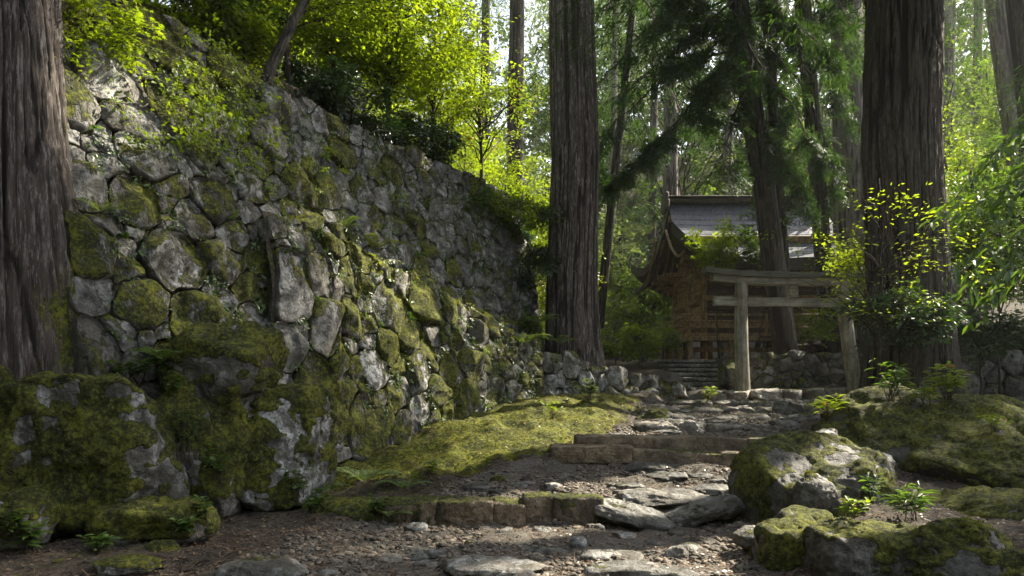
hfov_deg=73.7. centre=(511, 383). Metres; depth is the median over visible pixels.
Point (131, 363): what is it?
fern
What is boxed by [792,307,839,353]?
bush
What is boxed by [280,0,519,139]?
broadleaf tree
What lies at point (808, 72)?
cedar tree
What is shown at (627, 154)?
broadleaf tree
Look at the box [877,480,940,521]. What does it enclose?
bamboo grass
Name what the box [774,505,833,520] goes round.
boulder
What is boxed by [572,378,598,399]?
leafy plant
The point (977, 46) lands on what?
cedar tree
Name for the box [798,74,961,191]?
broadleaf tree
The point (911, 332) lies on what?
shrub
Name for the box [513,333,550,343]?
fern
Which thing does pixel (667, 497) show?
paving stone
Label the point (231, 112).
ivy
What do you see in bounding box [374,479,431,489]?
fern
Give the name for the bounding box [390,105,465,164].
shrub
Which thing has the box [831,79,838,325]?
cedar tree
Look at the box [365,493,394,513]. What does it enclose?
leafy plant
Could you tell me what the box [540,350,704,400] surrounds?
stone wall
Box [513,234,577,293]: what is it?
shrub
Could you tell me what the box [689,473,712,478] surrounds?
sunken stone
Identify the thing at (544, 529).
sunken stone
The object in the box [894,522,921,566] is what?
boulder
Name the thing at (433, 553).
sunken stone
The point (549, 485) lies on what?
loose stone
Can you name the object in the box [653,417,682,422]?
sunken stone
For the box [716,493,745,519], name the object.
paving stone
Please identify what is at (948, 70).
cedar tree
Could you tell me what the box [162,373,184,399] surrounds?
leafy plant
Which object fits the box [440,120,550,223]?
broadleaf tree
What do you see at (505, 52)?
sky
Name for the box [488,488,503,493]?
sunken stone
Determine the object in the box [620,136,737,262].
broadleaf tree
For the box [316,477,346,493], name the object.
fern
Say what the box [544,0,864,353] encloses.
cedar tree
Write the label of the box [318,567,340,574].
sunken stone
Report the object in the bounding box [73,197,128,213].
fern
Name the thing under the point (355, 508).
boulder
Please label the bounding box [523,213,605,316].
broadleaf tree
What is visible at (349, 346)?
weeds
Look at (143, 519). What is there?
boulder
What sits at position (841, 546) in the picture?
boulder
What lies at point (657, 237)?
broadleaf tree
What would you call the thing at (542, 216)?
shrub
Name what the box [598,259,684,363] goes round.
broadleaf tree
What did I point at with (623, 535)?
loose stone
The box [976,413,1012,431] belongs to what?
leafy plant
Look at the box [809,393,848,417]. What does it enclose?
leafy plant
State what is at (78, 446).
boulder
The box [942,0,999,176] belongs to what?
broadleaf tree
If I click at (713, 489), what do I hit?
sunken stone
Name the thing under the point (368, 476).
fern
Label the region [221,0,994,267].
forest
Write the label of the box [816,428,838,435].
boulder
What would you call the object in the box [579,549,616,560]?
sunken stone
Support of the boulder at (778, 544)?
on the ground at (66, 565)
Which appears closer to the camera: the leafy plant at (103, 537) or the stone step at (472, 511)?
the leafy plant at (103, 537)
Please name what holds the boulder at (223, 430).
on the ground at (66, 565)
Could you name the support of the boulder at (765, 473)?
on the ground at (66, 565)
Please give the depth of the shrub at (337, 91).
12.05 m
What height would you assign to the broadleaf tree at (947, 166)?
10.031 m
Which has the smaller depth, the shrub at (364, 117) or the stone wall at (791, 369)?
the shrub at (364, 117)
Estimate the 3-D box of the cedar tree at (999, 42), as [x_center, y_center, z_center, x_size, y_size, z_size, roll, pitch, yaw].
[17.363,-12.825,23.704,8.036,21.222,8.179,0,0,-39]
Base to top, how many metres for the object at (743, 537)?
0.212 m
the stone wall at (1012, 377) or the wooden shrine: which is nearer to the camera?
the stone wall at (1012, 377)
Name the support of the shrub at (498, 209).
on the stone wall at (174, 267)
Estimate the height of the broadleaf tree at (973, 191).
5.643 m
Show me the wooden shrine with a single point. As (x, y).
(670, 269)
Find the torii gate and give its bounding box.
[702,266,865,390]
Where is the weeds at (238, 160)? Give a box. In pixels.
[78,0,542,378]
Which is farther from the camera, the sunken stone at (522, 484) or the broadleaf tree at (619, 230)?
the broadleaf tree at (619, 230)
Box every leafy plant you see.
[0,509,37,535]
[2,518,54,553]
[76,531,120,553]
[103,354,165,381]
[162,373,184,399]
[164,397,210,460]
[169,515,200,536]
[188,494,214,522]
[195,443,248,480]
[279,465,312,498]
[302,486,329,513]
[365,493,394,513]
[423,459,443,474]
[540,400,563,415]
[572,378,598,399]
[702,386,717,402]
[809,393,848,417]
[833,495,877,519]
[857,472,885,503]
[864,358,915,401]
[905,381,941,406]
[920,361,974,399]
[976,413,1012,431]
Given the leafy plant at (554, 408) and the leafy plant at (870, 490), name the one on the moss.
the leafy plant at (554, 408)
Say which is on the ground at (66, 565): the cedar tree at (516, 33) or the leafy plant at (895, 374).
the cedar tree at (516, 33)
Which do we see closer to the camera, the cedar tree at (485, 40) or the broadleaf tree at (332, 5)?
the broadleaf tree at (332, 5)
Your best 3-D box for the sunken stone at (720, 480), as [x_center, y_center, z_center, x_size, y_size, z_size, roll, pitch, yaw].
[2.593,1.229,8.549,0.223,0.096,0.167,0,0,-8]
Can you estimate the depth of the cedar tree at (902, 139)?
12.15 m
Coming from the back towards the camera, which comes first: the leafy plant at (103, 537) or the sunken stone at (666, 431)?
the sunken stone at (666, 431)
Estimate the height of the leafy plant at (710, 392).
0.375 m
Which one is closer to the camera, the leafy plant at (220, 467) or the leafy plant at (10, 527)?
the leafy plant at (10, 527)
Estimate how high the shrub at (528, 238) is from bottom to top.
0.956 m
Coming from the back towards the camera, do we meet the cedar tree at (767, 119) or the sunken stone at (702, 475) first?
the cedar tree at (767, 119)
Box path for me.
[199,371,829,575]
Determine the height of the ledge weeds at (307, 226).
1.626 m
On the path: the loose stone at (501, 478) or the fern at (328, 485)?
the loose stone at (501, 478)
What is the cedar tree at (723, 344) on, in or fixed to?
on the ground at (66, 565)
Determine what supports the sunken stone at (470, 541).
on the path
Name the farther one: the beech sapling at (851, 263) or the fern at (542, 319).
the fern at (542, 319)
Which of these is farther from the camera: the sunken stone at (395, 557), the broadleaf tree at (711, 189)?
the broadleaf tree at (711, 189)
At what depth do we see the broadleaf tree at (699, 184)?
32.67 m
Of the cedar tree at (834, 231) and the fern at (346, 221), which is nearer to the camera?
the fern at (346, 221)
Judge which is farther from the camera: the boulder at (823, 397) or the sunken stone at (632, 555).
the boulder at (823, 397)
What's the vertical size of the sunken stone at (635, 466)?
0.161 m
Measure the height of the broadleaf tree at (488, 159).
11.650 m
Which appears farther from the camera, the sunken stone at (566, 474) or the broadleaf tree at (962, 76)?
the broadleaf tree at (962, 76)
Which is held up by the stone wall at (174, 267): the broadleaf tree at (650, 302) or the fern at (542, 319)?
the fern at (542, 319)
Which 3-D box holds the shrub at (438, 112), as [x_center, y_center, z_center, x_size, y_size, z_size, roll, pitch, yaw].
[-2.013,-6.844,17.884,2.926,2.399,3.061,0,0,0]
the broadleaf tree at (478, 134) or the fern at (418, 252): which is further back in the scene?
the broadleaf tree at (478, 134)
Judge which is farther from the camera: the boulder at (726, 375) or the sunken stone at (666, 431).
the boulder at (726, 375)
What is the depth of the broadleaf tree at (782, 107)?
45.11 m
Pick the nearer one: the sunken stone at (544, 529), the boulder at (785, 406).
the sunken stone at (544, 529)
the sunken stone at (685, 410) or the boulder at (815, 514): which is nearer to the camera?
the boulder at (815, 514)
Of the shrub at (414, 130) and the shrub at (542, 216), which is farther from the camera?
the shrub at (542, 216)
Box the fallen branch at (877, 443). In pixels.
[865,438,894,448]
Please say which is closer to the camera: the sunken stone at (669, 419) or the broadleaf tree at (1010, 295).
the sunken stone at (669, 419)
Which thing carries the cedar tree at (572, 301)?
on the ground at (66, 565)
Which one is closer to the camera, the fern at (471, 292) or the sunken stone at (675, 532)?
the sunken stone at (675, 532)
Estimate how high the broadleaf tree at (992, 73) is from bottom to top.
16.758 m
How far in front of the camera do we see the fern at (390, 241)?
11.37 m
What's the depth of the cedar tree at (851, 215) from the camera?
21.07 m
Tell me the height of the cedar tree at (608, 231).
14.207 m
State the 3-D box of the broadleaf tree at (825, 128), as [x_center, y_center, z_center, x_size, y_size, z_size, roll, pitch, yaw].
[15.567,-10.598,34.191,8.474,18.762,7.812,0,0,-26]
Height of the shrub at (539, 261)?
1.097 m
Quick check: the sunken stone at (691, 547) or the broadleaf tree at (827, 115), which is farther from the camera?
the broadleaf tree at (827, 115)
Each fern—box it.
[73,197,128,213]
[117,357,162,367]
[124,346,181,361]
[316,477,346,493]
[336,466,405,481]
[339,215,361,227]
[361,233,406,249]
[364,508,411,516]
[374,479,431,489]
[412,250,429,256]
[465,289,485,297]
[504,320,522,325]
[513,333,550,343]
[522,313,559,323]
[540,335,576,343]
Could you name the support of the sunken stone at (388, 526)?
on the path
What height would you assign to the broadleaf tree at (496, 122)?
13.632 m
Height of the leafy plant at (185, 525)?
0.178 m
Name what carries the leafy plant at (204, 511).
on the boulder at (143, 519)
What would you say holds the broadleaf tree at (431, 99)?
on the ground at (66, 565)
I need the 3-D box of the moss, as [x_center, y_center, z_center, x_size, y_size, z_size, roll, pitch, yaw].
[0.403,0.479,12.040,3.791,1.824,9.707,0,0,22]
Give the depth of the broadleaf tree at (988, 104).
32.51 m
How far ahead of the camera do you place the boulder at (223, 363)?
6.95 m
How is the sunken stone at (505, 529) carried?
on the path
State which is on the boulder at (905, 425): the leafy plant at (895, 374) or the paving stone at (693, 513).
the leafy plant at (895, 374)
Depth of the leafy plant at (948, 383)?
9.18 m
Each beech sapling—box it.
[747,175,1016,382]
[813,221,953,298]
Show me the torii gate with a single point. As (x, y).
(740, 300)
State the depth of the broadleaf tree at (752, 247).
20.18 m
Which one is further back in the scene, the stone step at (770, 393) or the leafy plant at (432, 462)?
the stone step at (770, 393)
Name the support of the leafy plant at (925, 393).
on the boulder at (905, 425)
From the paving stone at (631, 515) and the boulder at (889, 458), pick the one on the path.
the paving stone at (631, 515)
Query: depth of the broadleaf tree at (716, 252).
20.43 m
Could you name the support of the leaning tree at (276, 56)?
on the stone wall at (174, 267)
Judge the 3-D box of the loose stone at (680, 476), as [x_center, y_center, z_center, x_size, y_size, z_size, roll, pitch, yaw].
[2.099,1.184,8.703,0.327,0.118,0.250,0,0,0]
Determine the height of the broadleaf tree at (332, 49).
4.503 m
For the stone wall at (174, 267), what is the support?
on the ground at (66, 565)
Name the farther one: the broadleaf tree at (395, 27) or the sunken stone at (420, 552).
the broadleaf tree at (395, 27)
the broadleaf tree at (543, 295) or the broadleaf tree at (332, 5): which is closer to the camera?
the broadleaf tree at (332, 5)
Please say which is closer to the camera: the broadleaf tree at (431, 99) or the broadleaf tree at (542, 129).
the broadleaf tree at (431, 99)
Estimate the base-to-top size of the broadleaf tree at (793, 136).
17.582 m
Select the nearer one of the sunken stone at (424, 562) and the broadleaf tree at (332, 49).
the sunken stone at (424, 562)
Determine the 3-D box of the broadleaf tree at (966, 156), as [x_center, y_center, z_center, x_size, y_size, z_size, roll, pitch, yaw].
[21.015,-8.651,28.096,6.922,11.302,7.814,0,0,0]
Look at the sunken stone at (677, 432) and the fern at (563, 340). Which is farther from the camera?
the fern at (563, 340)
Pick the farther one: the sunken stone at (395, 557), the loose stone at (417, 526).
the loose stone at (417, 526)
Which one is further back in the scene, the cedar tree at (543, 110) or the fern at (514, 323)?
the cedar tree at (543, 110)
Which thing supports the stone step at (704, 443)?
on the path
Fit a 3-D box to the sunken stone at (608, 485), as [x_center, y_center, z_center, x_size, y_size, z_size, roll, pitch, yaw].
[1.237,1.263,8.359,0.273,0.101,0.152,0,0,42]
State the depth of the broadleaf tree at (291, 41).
13.24 m
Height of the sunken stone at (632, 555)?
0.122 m
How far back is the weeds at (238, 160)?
9.58 m
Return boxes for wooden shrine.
[631,191,862,359]
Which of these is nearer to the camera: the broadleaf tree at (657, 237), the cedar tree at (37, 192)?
the cedar tree at (37, 192)
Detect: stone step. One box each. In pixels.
[372,491,604,527]
[550,443,738,465]
[573,434,764,451]
[634,419,803,433]
[643,406,817,414]
[668,399,809,406]
[672,412,783,420]
[708,387,851,400]
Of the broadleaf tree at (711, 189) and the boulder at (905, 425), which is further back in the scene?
the broadleaf tree at (711, 189)
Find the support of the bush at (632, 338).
on the ground at (66, 565)
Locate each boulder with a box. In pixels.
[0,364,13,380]
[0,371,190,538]
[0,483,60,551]
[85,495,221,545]
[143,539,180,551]
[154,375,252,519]
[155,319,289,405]
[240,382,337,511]
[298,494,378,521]
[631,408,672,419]
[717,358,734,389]
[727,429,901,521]
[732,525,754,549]
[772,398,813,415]
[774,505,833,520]
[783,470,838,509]
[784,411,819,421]
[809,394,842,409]
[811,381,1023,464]
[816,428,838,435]
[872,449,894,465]
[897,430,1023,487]
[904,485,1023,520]
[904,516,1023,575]
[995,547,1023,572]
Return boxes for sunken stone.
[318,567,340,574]
[379,525,396,529]
[379,553,402,563]
[400,545,433,560]
[413,559,437,566]
[427,549,447,558]
[462,481,491,491]
[464,539,480,543]
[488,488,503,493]
[489,569,502,575]
[497,527,512,532]
[509,481,534,487]
[513,569,535,575]
[527,545,566,554]
[533,526,551,531]
[554,471,569,476]
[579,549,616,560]
[585,524,604,530]
[605,483,615,487]
[613,550,643,560]
[614,482,645,489]
[624,461,665,472]
[642,471,664,476]
[645,538,663,545]
[648,474,674,481]
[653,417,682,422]
[653,429,675,434]
[667,528,685,535]
[669,430,681,434]
[671,542,699,552]
[678,409,689,412]
[688,483,728,495]
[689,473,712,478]
[706,419,735,423]
[709,478,726,483]
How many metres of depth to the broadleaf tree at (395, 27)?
18.94 m
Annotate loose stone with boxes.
[93,553,162,575]
[214,555,308,575]
[404,522,427,532]
[437,555,548,575]
[490,475,505,481]
[543,482,560,489]
[570,536,586,548]
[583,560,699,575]
[611,531,636,538]
[665,546,688,557]
[667,472,688,479]
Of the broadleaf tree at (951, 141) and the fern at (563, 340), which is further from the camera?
the broadleaf tree at (951, 141)
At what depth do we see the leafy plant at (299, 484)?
7.31 m
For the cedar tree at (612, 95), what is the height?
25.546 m
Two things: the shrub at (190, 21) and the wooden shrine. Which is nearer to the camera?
the shrub at (190, 21)
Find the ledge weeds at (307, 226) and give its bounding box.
[257,210,540,345]
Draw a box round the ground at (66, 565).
[0,1,1023,575]
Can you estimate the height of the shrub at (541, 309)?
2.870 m
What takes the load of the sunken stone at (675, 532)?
on the path
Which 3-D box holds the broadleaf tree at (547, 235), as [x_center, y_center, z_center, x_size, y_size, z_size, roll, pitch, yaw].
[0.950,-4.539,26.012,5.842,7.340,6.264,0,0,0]
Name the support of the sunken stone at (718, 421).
on the path
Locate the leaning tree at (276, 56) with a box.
[260,0,407,82]
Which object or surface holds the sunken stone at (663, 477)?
on the path
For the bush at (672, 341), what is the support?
on the ground at (66, 565)
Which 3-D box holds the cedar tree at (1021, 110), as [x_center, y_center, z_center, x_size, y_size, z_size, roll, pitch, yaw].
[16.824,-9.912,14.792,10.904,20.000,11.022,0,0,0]
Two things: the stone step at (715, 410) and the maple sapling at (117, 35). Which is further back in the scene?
the stone step at (715, 410)
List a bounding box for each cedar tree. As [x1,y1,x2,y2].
[0,0,118,380]
[437,0,549,181]
[480,0,548,197]
[520,0,1009,394]
[524,0,637,152]
[543,0,665,359]
[544,0,606,366]
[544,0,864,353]
[594,1,698,340]
[595,0,733,358]
[599,0,680,316]
[677,0,863,352]
[710,1,733,356]
[762,0,778,346]
[762,0,793,318]
[829,0,864,340]
[829,0,1023,178]
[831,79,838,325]
[863,0,1023,293]
[942,0,989,273]
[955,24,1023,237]
[957,27,988,82]
[966,0,989,291]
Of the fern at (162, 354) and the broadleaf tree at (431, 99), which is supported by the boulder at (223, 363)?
the fern at (162, 354)
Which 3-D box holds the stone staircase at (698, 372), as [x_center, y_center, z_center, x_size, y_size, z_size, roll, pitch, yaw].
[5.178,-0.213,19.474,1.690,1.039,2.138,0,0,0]
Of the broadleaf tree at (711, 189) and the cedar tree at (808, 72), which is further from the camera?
the broadleaf tree at (711, 189)
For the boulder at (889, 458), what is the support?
on the ground at (66, 565)
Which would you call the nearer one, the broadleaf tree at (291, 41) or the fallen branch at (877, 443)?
the fallen branch at (877, 443)
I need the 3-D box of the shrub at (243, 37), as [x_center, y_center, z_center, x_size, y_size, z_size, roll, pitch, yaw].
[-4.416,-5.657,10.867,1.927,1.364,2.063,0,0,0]
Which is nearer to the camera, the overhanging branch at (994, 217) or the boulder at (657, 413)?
the overhanging branch at (994, 217)
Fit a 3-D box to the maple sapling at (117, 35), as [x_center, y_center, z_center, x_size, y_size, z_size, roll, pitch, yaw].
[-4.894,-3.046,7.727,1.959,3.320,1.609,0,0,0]
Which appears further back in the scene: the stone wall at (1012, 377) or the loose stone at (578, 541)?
the stone wall at (1012, 377)
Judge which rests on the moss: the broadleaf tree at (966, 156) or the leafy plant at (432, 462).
the leafy plant at (432, 462)
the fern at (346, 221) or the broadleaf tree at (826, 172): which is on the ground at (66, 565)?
the broadleaf tree at (826, 172)
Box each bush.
[601,324,643,364]
[611,322,669,367]
[646,322,682,359]
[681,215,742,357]
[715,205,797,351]
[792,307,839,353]
[832,290,865,333]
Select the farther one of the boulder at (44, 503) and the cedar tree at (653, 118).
the cedar tree at (653, 118)
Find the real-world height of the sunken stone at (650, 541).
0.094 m
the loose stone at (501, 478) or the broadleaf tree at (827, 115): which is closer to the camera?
the loose stone at (501, 478)
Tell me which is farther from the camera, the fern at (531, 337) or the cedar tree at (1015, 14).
the cedar tree at (1015, 14)
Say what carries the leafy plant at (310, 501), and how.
on the ground at (66, 565)
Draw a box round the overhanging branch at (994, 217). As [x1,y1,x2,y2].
[918,119,1023,334]
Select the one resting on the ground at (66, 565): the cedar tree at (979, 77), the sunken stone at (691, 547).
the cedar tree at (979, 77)
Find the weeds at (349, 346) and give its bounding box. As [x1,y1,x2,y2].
[283,215,543,460]
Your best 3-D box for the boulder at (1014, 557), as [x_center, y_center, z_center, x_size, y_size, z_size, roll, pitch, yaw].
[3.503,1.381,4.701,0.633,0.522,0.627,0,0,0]
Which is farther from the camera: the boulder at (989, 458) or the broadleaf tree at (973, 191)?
the broadleaf tree at (973, 191)
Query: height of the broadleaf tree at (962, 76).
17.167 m
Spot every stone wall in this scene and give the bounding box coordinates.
[61,0,543,462]
[257,211,544,465]
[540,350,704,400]
[749,350,862,389]
[958,322,1023,400]
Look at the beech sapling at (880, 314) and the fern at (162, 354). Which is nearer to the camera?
the fern at (162, 354)
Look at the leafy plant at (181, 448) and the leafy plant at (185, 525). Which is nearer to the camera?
the leafy plant at (185, 525)
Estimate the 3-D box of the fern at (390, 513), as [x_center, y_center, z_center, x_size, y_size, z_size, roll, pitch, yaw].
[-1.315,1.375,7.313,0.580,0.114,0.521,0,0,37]
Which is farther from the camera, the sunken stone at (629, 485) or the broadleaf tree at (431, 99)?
the broadleaf tree at (431, 99)
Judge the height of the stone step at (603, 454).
0.358 m
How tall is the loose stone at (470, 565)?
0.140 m
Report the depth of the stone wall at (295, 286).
10.32 m
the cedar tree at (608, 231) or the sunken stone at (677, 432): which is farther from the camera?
the cedar tree at (608, 231)
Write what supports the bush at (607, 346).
on the ground at (66, 565)
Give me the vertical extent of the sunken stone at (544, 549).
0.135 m
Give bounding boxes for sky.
[151,0,990,184]
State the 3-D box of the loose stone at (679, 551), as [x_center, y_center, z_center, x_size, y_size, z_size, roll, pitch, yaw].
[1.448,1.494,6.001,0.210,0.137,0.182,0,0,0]
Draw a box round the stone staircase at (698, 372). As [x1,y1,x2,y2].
[658,359,719,388]
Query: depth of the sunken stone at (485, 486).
8.15 m
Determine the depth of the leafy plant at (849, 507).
5.57 m
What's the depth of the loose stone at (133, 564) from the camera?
5.26 m
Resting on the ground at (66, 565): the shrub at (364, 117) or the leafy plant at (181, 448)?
the shrub at (364, 117)
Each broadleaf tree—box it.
[166,0,354,74]
[189,0,430,83]
[259,1,455,119]
[264,0,449,110]
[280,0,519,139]
[292,1,421,84]
[301,0,461,110]
[353,2,534,142]
[358,55,506,188]
[365,0,485,140]
[392,12,550,177]
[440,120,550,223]
[447,118,550,235]
[497,141,599,280]
[503,57,632,274]
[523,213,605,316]
[524,149,647,330]
[533,171,616,316]
[537,102,648,264]
[596,1,789,359]
[596,32,688,305]
[598,172,707,320]
[598,191,662,359]
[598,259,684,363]
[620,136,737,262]
[632,132,750,346]
[645,94,805,354]
[663,2,832,346]
[710,105,832,194]
[711,157,807,194]
[720,25,808,193]
[766,0,832,221]
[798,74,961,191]
[801,120,832,219]
[806,82,985,209]
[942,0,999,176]
[942,82,1016,244]
[943,54,1013,308]
[945,75,1015,238]
[945,152,1023,325]
[947,166,1023,394]
[955,48,1002,171]
[957,48,1000,174]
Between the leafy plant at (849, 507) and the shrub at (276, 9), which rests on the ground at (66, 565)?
the shrub at (276, 9)
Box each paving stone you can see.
[594,498,676,530]
[617,488,709,506]
[662,496,728,526]
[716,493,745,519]
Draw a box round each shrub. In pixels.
[128,0,237,46]
[162,0,299,64]
[185,0,284,68]
[277,41,369,124]
[303,61,408,140]
[344,97,446,153]
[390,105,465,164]
[396,76,489,174]
[459,181,511,227]
[480,185,540,228]
[494,182,567,243]
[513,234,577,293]
[518,312,547,345]
[521,225,538,244]
[522,240,547,281]
[537,278,545,317]
[830,278,971,386]
[956,306,1023,394]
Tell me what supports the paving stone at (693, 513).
on the path
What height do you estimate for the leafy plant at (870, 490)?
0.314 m
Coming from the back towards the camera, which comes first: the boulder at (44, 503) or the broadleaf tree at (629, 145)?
the broadleaf tree at (629, 145)
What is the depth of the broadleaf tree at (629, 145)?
54.41 m
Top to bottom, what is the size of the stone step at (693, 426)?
0.313 m
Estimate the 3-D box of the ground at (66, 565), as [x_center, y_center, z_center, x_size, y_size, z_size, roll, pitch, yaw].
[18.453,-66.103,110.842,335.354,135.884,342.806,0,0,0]
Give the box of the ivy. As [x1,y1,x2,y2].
[101,12,409,206]
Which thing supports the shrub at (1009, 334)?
on the ground at (66, 565)
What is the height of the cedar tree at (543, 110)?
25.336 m
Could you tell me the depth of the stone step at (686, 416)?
12.77 m
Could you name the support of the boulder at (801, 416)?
on the ground at (66, 565)
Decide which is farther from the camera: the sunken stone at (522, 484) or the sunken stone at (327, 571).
the sunken stone at (522, 484)
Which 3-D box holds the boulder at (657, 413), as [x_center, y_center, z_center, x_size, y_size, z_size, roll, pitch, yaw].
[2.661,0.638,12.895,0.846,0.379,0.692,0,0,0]
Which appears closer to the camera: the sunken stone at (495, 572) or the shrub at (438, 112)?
the sunken stone at (495, 572)
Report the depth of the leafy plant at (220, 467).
6.69 m
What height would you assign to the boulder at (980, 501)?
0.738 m
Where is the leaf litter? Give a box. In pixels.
[0,389,1023,575]
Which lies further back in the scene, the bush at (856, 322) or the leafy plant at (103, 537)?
the bush at (856, 322)
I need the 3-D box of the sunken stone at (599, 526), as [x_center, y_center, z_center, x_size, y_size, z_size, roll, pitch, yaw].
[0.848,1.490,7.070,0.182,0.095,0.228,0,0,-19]
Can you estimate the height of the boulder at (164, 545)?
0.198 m
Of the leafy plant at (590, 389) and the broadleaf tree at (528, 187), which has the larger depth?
the broadleaf tree at (528, 187)
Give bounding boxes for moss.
[326,392,646,496]
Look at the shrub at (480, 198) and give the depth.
15.84 m
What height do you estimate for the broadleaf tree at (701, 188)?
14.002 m
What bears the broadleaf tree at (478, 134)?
on the ground at (66, 565)
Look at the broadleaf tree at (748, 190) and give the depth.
39.81 m
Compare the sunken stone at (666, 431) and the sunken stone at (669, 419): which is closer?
the sunken stone at (666, 431)
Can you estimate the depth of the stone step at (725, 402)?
15.45 m
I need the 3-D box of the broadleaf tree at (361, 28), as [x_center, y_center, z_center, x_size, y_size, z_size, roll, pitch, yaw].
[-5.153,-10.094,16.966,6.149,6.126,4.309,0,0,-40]
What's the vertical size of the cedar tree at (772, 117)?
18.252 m
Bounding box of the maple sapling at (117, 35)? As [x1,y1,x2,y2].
[54,0,165,140]
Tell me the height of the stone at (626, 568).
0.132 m
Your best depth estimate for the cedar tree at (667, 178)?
32.70 m
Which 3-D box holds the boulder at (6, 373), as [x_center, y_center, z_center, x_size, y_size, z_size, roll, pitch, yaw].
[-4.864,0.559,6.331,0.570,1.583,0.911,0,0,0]
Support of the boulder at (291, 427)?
on the ground at (66, 565)
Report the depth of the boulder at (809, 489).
6.46 m
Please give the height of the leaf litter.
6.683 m
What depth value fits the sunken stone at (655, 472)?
8.79 m
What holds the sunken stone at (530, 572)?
on the path
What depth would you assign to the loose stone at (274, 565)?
5.29 m
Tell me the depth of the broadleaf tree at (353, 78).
25.78 m
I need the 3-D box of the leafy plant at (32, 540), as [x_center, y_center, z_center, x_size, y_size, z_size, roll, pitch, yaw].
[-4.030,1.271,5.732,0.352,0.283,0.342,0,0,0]
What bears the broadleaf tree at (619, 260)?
on the ground at (66, 565)
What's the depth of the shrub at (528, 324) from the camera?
16.36 m
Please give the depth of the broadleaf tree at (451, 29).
20.18 m

